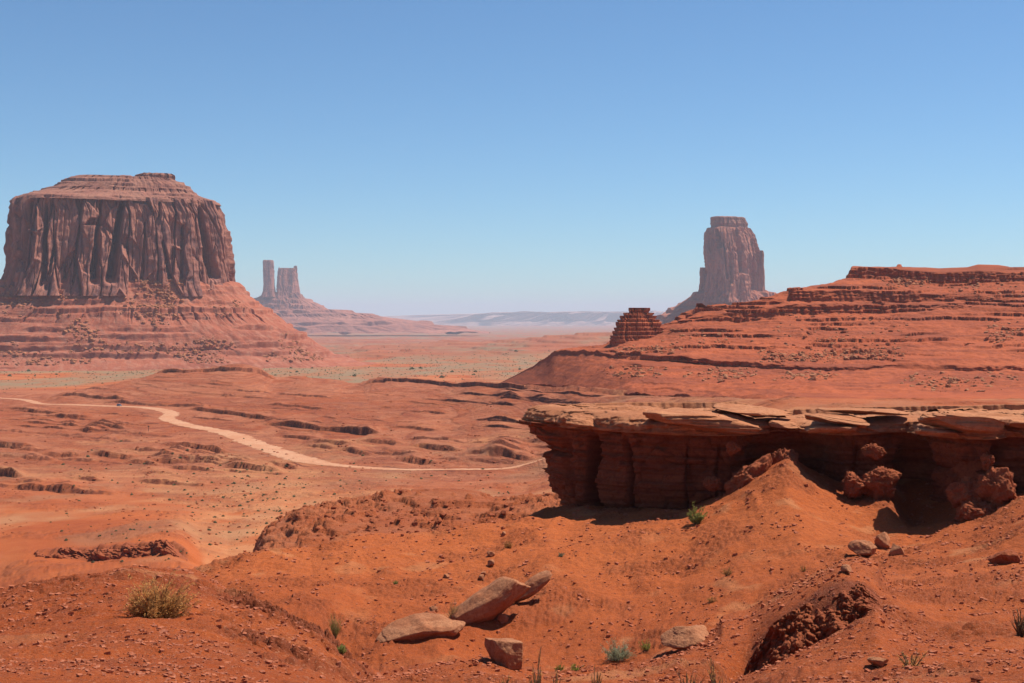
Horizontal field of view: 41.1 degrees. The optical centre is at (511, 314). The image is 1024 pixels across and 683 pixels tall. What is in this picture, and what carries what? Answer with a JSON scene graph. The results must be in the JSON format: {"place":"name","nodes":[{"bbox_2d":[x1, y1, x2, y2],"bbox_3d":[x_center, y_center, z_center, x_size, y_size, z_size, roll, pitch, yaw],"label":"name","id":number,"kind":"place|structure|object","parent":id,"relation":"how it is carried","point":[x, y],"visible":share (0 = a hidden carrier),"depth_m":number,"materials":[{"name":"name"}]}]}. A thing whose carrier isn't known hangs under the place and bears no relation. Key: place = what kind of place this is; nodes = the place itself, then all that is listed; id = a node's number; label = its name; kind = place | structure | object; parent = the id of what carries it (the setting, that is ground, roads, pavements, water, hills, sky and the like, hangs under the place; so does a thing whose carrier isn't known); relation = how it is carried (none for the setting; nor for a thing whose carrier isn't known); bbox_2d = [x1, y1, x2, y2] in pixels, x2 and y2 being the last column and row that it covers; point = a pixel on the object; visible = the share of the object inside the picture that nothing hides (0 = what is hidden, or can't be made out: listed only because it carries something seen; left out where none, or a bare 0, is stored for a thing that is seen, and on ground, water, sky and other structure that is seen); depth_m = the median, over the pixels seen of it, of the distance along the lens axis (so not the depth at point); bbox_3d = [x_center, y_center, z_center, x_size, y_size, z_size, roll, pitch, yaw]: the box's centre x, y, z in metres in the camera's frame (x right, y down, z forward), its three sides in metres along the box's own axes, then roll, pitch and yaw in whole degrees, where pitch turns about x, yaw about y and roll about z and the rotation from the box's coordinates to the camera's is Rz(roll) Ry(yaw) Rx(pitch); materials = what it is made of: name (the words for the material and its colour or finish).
{"place":"outdoors","nodes":[
{"label":"outdoors","id":0,"kind":"place"},
{"bbox_2d":[1,398,544,469],"bbox_3d":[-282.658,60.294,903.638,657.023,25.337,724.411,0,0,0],"label":"road","id":1,"kind":"structure","parent":0,"point":[169,416],"depth_m":665.91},
{"bbox_2d":[0,326,1023,682],"bbox_3d":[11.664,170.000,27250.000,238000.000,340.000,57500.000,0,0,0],"label":"ground","id":2,"kind":"structure","parent":0,"point":[406,404],"depth_m":77.00,"materials":[{"name":"red soil"}]},
{"bbox_2d":[34,540,187,560],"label":"earth bank","id":3,"kind":"structure","parent":2,"relation":"on","point":[162,547],"depth_m":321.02,"materials":[{"name":"red stone"}]},
{"bbox_2d":[120,570,201,618],"bbox_3d":[-5.113,4.044,19.567,1.100,0.718,1.076,0,0,19],"label":"desert bush","id":4,"kind":"object","parent":2,"relation":"on","point":[155,604],"visible":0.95,"depth_m":19.48,"materials":[{"name":"plant"}]},
{"bbox_2d":[0,172,377,370],"bbox_3d":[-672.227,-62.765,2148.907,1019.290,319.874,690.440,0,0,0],"label":"butte","id":5,"kind":"object","parent":2,"relation":"on","point":[101,243],"visible":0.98,"depth_m":2031.88,"materials":[{"name":"stone"}]},
{"bbox_2d":[0,278,324,365],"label":"rubble","id":6,"kind":"object","parent":5,"relation":"on","point":[168,305],"visible":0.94,"depth_m":1995.87,"materials":[{"name":"red stone"}]},
{"bbox_2d":[1,346,549,561],"bbox_3d":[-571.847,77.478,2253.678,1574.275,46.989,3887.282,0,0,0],"label":"brush","id":7,"kind":"object","parent":2,"relation":"on","point":[272,449],"visible":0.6,"depth_m":1677.38,"materials":[{"name":"green plant"}]},
{"bbox_2d":[1,396,550,561],"bbox_3d":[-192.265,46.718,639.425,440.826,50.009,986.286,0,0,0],"label":"rubble","id":8,"kind":"object","parent":2,"relation":"on","point":[434,506],"visible":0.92,"depth_m":345.77,"materials":[{"name":"brown stone"}]},
{"bbox_2d":[328,614,343,638],"bbox_3d":[-8.083,14.108,62.412,0.752,1.496,0.649,0,0,37],"label":"desert bush","id":9,"kind":"object","parent":2,"relation":"on","point":[334,629],"visible":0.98,"depth_m":62.36,"materials":[{"name":"green plant"}]},
{"bbox_2d":[337,643,346,653],"bbox_3d":[-2.942,5.780,23.627,0.190,0.237,0.241,0,0,0],"label":"desert bush","id":10,"kind":"object","parent":2,"relation":"on","point":[341,648],"visible":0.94,"depth_m":23.60,"materials":[{"name":"green plant"}]},
{"bbox_2d":[254,260,489,334],"bbox_3d":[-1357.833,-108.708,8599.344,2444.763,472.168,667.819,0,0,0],"label":"butte","id":11,"kind":"object","parent":2,"relation":"on","point":[287,302],"visible":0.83,"depth_m":8465.32,"materials":[{"name":"brown stone"}]},
{"bbox_2d":[376,612,464,642],"bbox_3d":[-4.134,14.463,62.038,4.046,1.494,2.029,0,0,0],"label":"boulder","id":12,"kind":"object","parent":2,"relation":"on","point":[417,626],"visible":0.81,"depth_m":61.60,"materials":[{"name":"beige stone"}]},
{"bbox_2d":[429,606,438,611],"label":"boulder","id":13,"kind":"object","parent":2,"relation":"on","point":[433,608],"visible":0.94,"depth_m":64.79,"materials":[{"name":"beige stone"}]},
{"bbox_2d":[446,597,459,617],"bbox_3d":[-2.758,13.730,63.779,0.869,1.081,0.790,0,0,11],"label":"desert bush","id":14,"kind":"object","parent":2,"relation":"on","point":[452,609],"visible":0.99,"depth_m":63.70,"materials":[{"name":"plant"}]},
{"bbox_2d":[478,574,483,580],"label":"stone","id":15,"kind":"object","parent":2,"relation":"on","point":[481,577],"visible":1,"depth_m":71.71,"materials":[{"name":"beige stone"}]},
{"bbox_2d":[450,576,530,623],"bbox_3d":[-0.995,13.602,63.748,3.826,2.663,1.661,0,0,0],"label":"boulder","id":16,"kind":"object","parent":2,"relation":"on","point":[494,599],"visible":0.82,"depth_m":63.22,"materials":[{"name":"beige stone"}]},
{"bbox_2d":[488,559,493,565],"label":"stone","id":17,"kind":"object","parent":2,"relation":"on","point":[491,562],"visible":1,"depth_m":73.67,"materials":[{"name":"beige stone"}]},
{"bbox_2d":[487,551,494,556],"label":"stone","id":18,"kind":"object","parent":2,"relation":"on","point":[490,553],"visible":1,"depth_m":75.03,"materials":[{"name":"beige stone"}]},
{"bbox_2d":[497,614,508,622],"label":"boulder","id":19,"kind":"object","parent":2,"relation":"on","point":[502,618],"visible":1,"depth_m":63.41,"materials":[{"name":"beige stone"}]},
{"bbox_2d":[484,638,522,669],"bbox_3d":[-0.153,6.617,26.703,0.565,0.612,1.013,0,0,-16],"label":"boulder","id":20,"kind":"object","parent":2,"relation":"on","point":[507,653],"visible":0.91,"depth_m":26.33,"materials":[{"name":"beige stone"}]},
{"bbox_2d":[499,675,512,682],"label":"dead weed","id":21,"kind":"object","parent":2,"relation":"on","point":[508,679],"visible":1,"depth_m":15.48,"materials":[{"name":"plant"}]},
{"bbox_2d":[504,538,512,547],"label":"desert bush","id":22,"kind":"object","parent":2,"relation":"on","point":[506,545],"visible":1,"depth_m":76.55,"materials":[{"name":"plant"}]},
{"bbox_2d":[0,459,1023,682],"bbox_3d":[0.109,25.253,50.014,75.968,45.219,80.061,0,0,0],"label":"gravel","id":23,"kind":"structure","parent":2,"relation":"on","point":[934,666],"depth_m":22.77,"materials":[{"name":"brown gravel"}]},
{"bbox_2d":[382,311,663,325],"bbox_3d":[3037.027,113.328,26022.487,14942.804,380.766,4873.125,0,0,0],"label":"mesa","id":24,"kind":"structure","parent":2,"relation":"on","point":[569,318],"depth_m":24651.31,"materials":[{"name":"grey stone"}]},
{"bbox_2d":[515,570,551,602],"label":"boulder","id":25,"kind":"object","parent":2,"relation":"on","point":[539,581],"visible":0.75,"depth_m":65.89,"materials":[{"name":"beige stone"}]},
{"bbox_2d":[529,646,541,682],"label":"dead weed","id":26,"kind":"object","parent":2,"relation":"on","point":[538,677],"visible":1,"depth_m":15.48,"materials":[{"name":"plant"}]},
{"bbox_2d":[552,668,560,682],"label":"dead weed","id":27,"kind":"object","parent":2,"relation":"on","point":[556,679],"visible":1,"depth_m":15.53,"materials":[{"name":"plant"}]},
{"bbox_2d":[554,663,563,670],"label":"desert bush","id":28,"kind":"object","parent":2,"relation":"on","point":[559,667],"visible":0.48,"depth_m":29.07,"materials":[{"name":"green plant"}]},
{"bbox_2d":[570,664,583,670],"bbox_3d":[1.261,7.109,27.457,0.308,0.208,0.305,0,0,33],"label":"desert bush","id":29,"kind":"object","parent":2,"relation":"on","point":[573,667],"visible":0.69,"depth_m":27.44,"materials":[{"name":"green plant"}]},
{"bbox_2d":[591,664,601,682],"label":"dead weed","id":30,"kind":"object","parent":2,"relation":"on","point":[594,681],"visible":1,"depth_m":15.50,"materials":[{"name":"plant"}]},
{"bbox_2d":[601,637,635,660],"bbox_3d":[4.469,14.106,57.752,1.542,1.069,1.593,0,0,0],"label":"desert bush","id":31,"kind":"object","parent":2,"relation":"on","point":[616,654],"visible":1,"depth_m":57.44,"materials":[{"name":"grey plant"}]},
{"bbox_2d":[638,639,650,650],"bbox_3d":[5.593,13.937,57.578,0.586,0.570,0.603,0,0,0],"label":"desert bush","id":32,"kind":"object","parent":2,"relation":"on","point":[645,647],"visible":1,"depth_m":57.55,"materials":[{"name":"green plant"}]},
{"bbox_2d":[660,625,708,649],"bbox_3d":[3.967,7.295,30.988,1.167,0.473,1.326,0,0,0],"label":"boulder","id":33,"kind":"object","parent":2,"relation":"on","point":[681,637],"visible":0.9,"depth_m":30.78,"materials":[{"name":"beige stone"}]},
{"bbox_2d":[676,670,704,682],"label":"dead weed","id":34,"kind":"object","parent":2,"relation":"on","point":[691,680],"visible":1,"depth_m":15.54,"materials":[{"name":"plant"}]},
{"bbox_2d":[687,501,706,523],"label":"desert bush","id":35,"kind":"object","parent":2,"relation":"on","point":[696,518],"visible":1,"depth_m":75.69,"materials":[{"name":"green plant"}]},
{"bbox_2d":[707,596,716,602],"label":"desert bush","id":36,"kind":"object","parent":2,"relation":"on","point":[712,600],"visible":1,"depth_m":61.41,"materials":[{"name":"plant"}]},
{"bbox_2d":[707,658,722,682],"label":"dead weed","id":37,"kind":"object","parent":2,"relation":"on","point":[712,678],"visible":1,"depth_m":15.53,"materials":[{"name":"plant"}]},
{"bbox_2d":[655,216,776,323],"bbox_3d":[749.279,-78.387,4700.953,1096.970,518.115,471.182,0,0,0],"label":"butte","id":38,"kind":"object","parent":2,"relation":"on","point":[731,271],"visible":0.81,"depth_m":4624.60,"materials":[{"name":"stone"}]},
{"bbox_2d":[721,566,732,575],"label":"desert bush","id":39,"kind":"object","parent":2,"relation":"on","point":[727,572],"visible":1,"depth_m":65.22,"materials":[{"name":"plant"}]},
{"bbox_2d":[500,264,1023,398],"bbox_3d":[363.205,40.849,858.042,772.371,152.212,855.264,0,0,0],"label":"layered ridge","id":40,"kind":"structure","parent":2,"relation":"on","point":[945,331],"depth_m":787.81,"materials":[{"name":"stone"}]},
{"bbox_2d":[598,277,1023,391],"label":"rock ledges","id":41,"kind":"object","parent":40,"relation":"on","point":[826,376],"visible":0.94,"depth_m":733.95,"materials":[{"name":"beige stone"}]},
{"bbox_2d":[516,402,1023,519],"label":"rock outcrop","id":42,"kind":"object","parent":2,"relation":"on","point":[968,461],"visible":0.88,"depth_m":83.55,"materials":[{"name":"stone"}]},
{"bbox_2d":[746,583,881,673],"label":"earth bank","id":43,"kind":"structure","parent":2,"relation":"on","point":[791,632],"depth_m":26.66,"materials":[{"name":"red stone"}]},
{"bbox_2d":[840,564,851,572],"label":"boulder","id":44,"kind":"object","parent":2,"relation":"on","point":[845,568],"visible":1,"depth_m":28.10,"materials":[{"name":"beige stone"}]},
{"bbox_2d":[848,540,876,555],"bbox_3d":[16.540,11.039,64.608,1.287,0.758,1.355,0,0,28],"label":"boulder","id":45,"kind":"object","parent":2,"relation":"on","point":[863,547],"visible":1,"depth_m":64.19,"materials":[{"name":"beige stone"}]},
{"bbox_2d":[867,657,888,667],"bbox_3d":[4.306,4.077,16.065,0.241,0.132,0.263,0,0,22],"label":"boulder","id":46,"kind":"object","parent":2,"relation":"on","point":[877,661],"visible":1,"depth_m":15.98,"materials":[{"name":"beige stone"}]},
{"bbox_2d":[874,532,889,548],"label":"boulder","id":47,"kind":"object","parent":2,"relation":"on","point":[882,540],"visible":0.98,"depth_m":69.79,"materials":[{"name":"beige stone"}]},
{"bbox_2d":[889,543,904,555],"bbox_3d":[18.514,11.235,65.290,0.737,0.567,0.897,0,0,35],"label":"boulder","id":48,"kind":"object","parent":2,"relation":"on","point":[895,550],"visible":0.95,"depth_m":65.00,"materials":[{"name":"beige stone"}]},
{"bbox_2d":[896,649,928,666],"bbox_3d":[4.521,3.922,15.501,0.348,0.290,0.294,0,0,31],"label":"dead weed","id":49,"kind":"object","parent":2,"relation":"on","point":[912,660],"visible":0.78,"depth_m":15.51,"materials":[{"name":"plant"}]},
{"bbox_2d":[970,675,983,680],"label":"boulder","id":50,"kind":"object","parent":2,"relation":"on","point":[979,678],"visible":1,"depth_m":11.09,"materials":[{"name":"stone"}]},
{"bbox_2d":[988,549,1019,564],"bbox_3d":[17.687,8.841,49.181,1.002,0.846,1.072,0,0,0],"label":"boulder","id":51,"kind":"object","parent":2,"relation":"on","point":[1006,556],"visible":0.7,"depth_m":48.76,"materials":[{"name":"brown stone"}]},
{"bbox_2d":[1012,608,1023,637],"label":"desert bush","id":52,"kind":"object","parent":2,"relation":"on","point":[1019,628],"visible":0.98,"depth_m":23.65,"materials":[{"name":"grey plant"}]},
{"bbox_2d":[0,0,1023,315],"label":"sky","id":53,"kind":"structure","parent":0,"point":[407,157],"materials":[{"name":"blue"}]}
]}

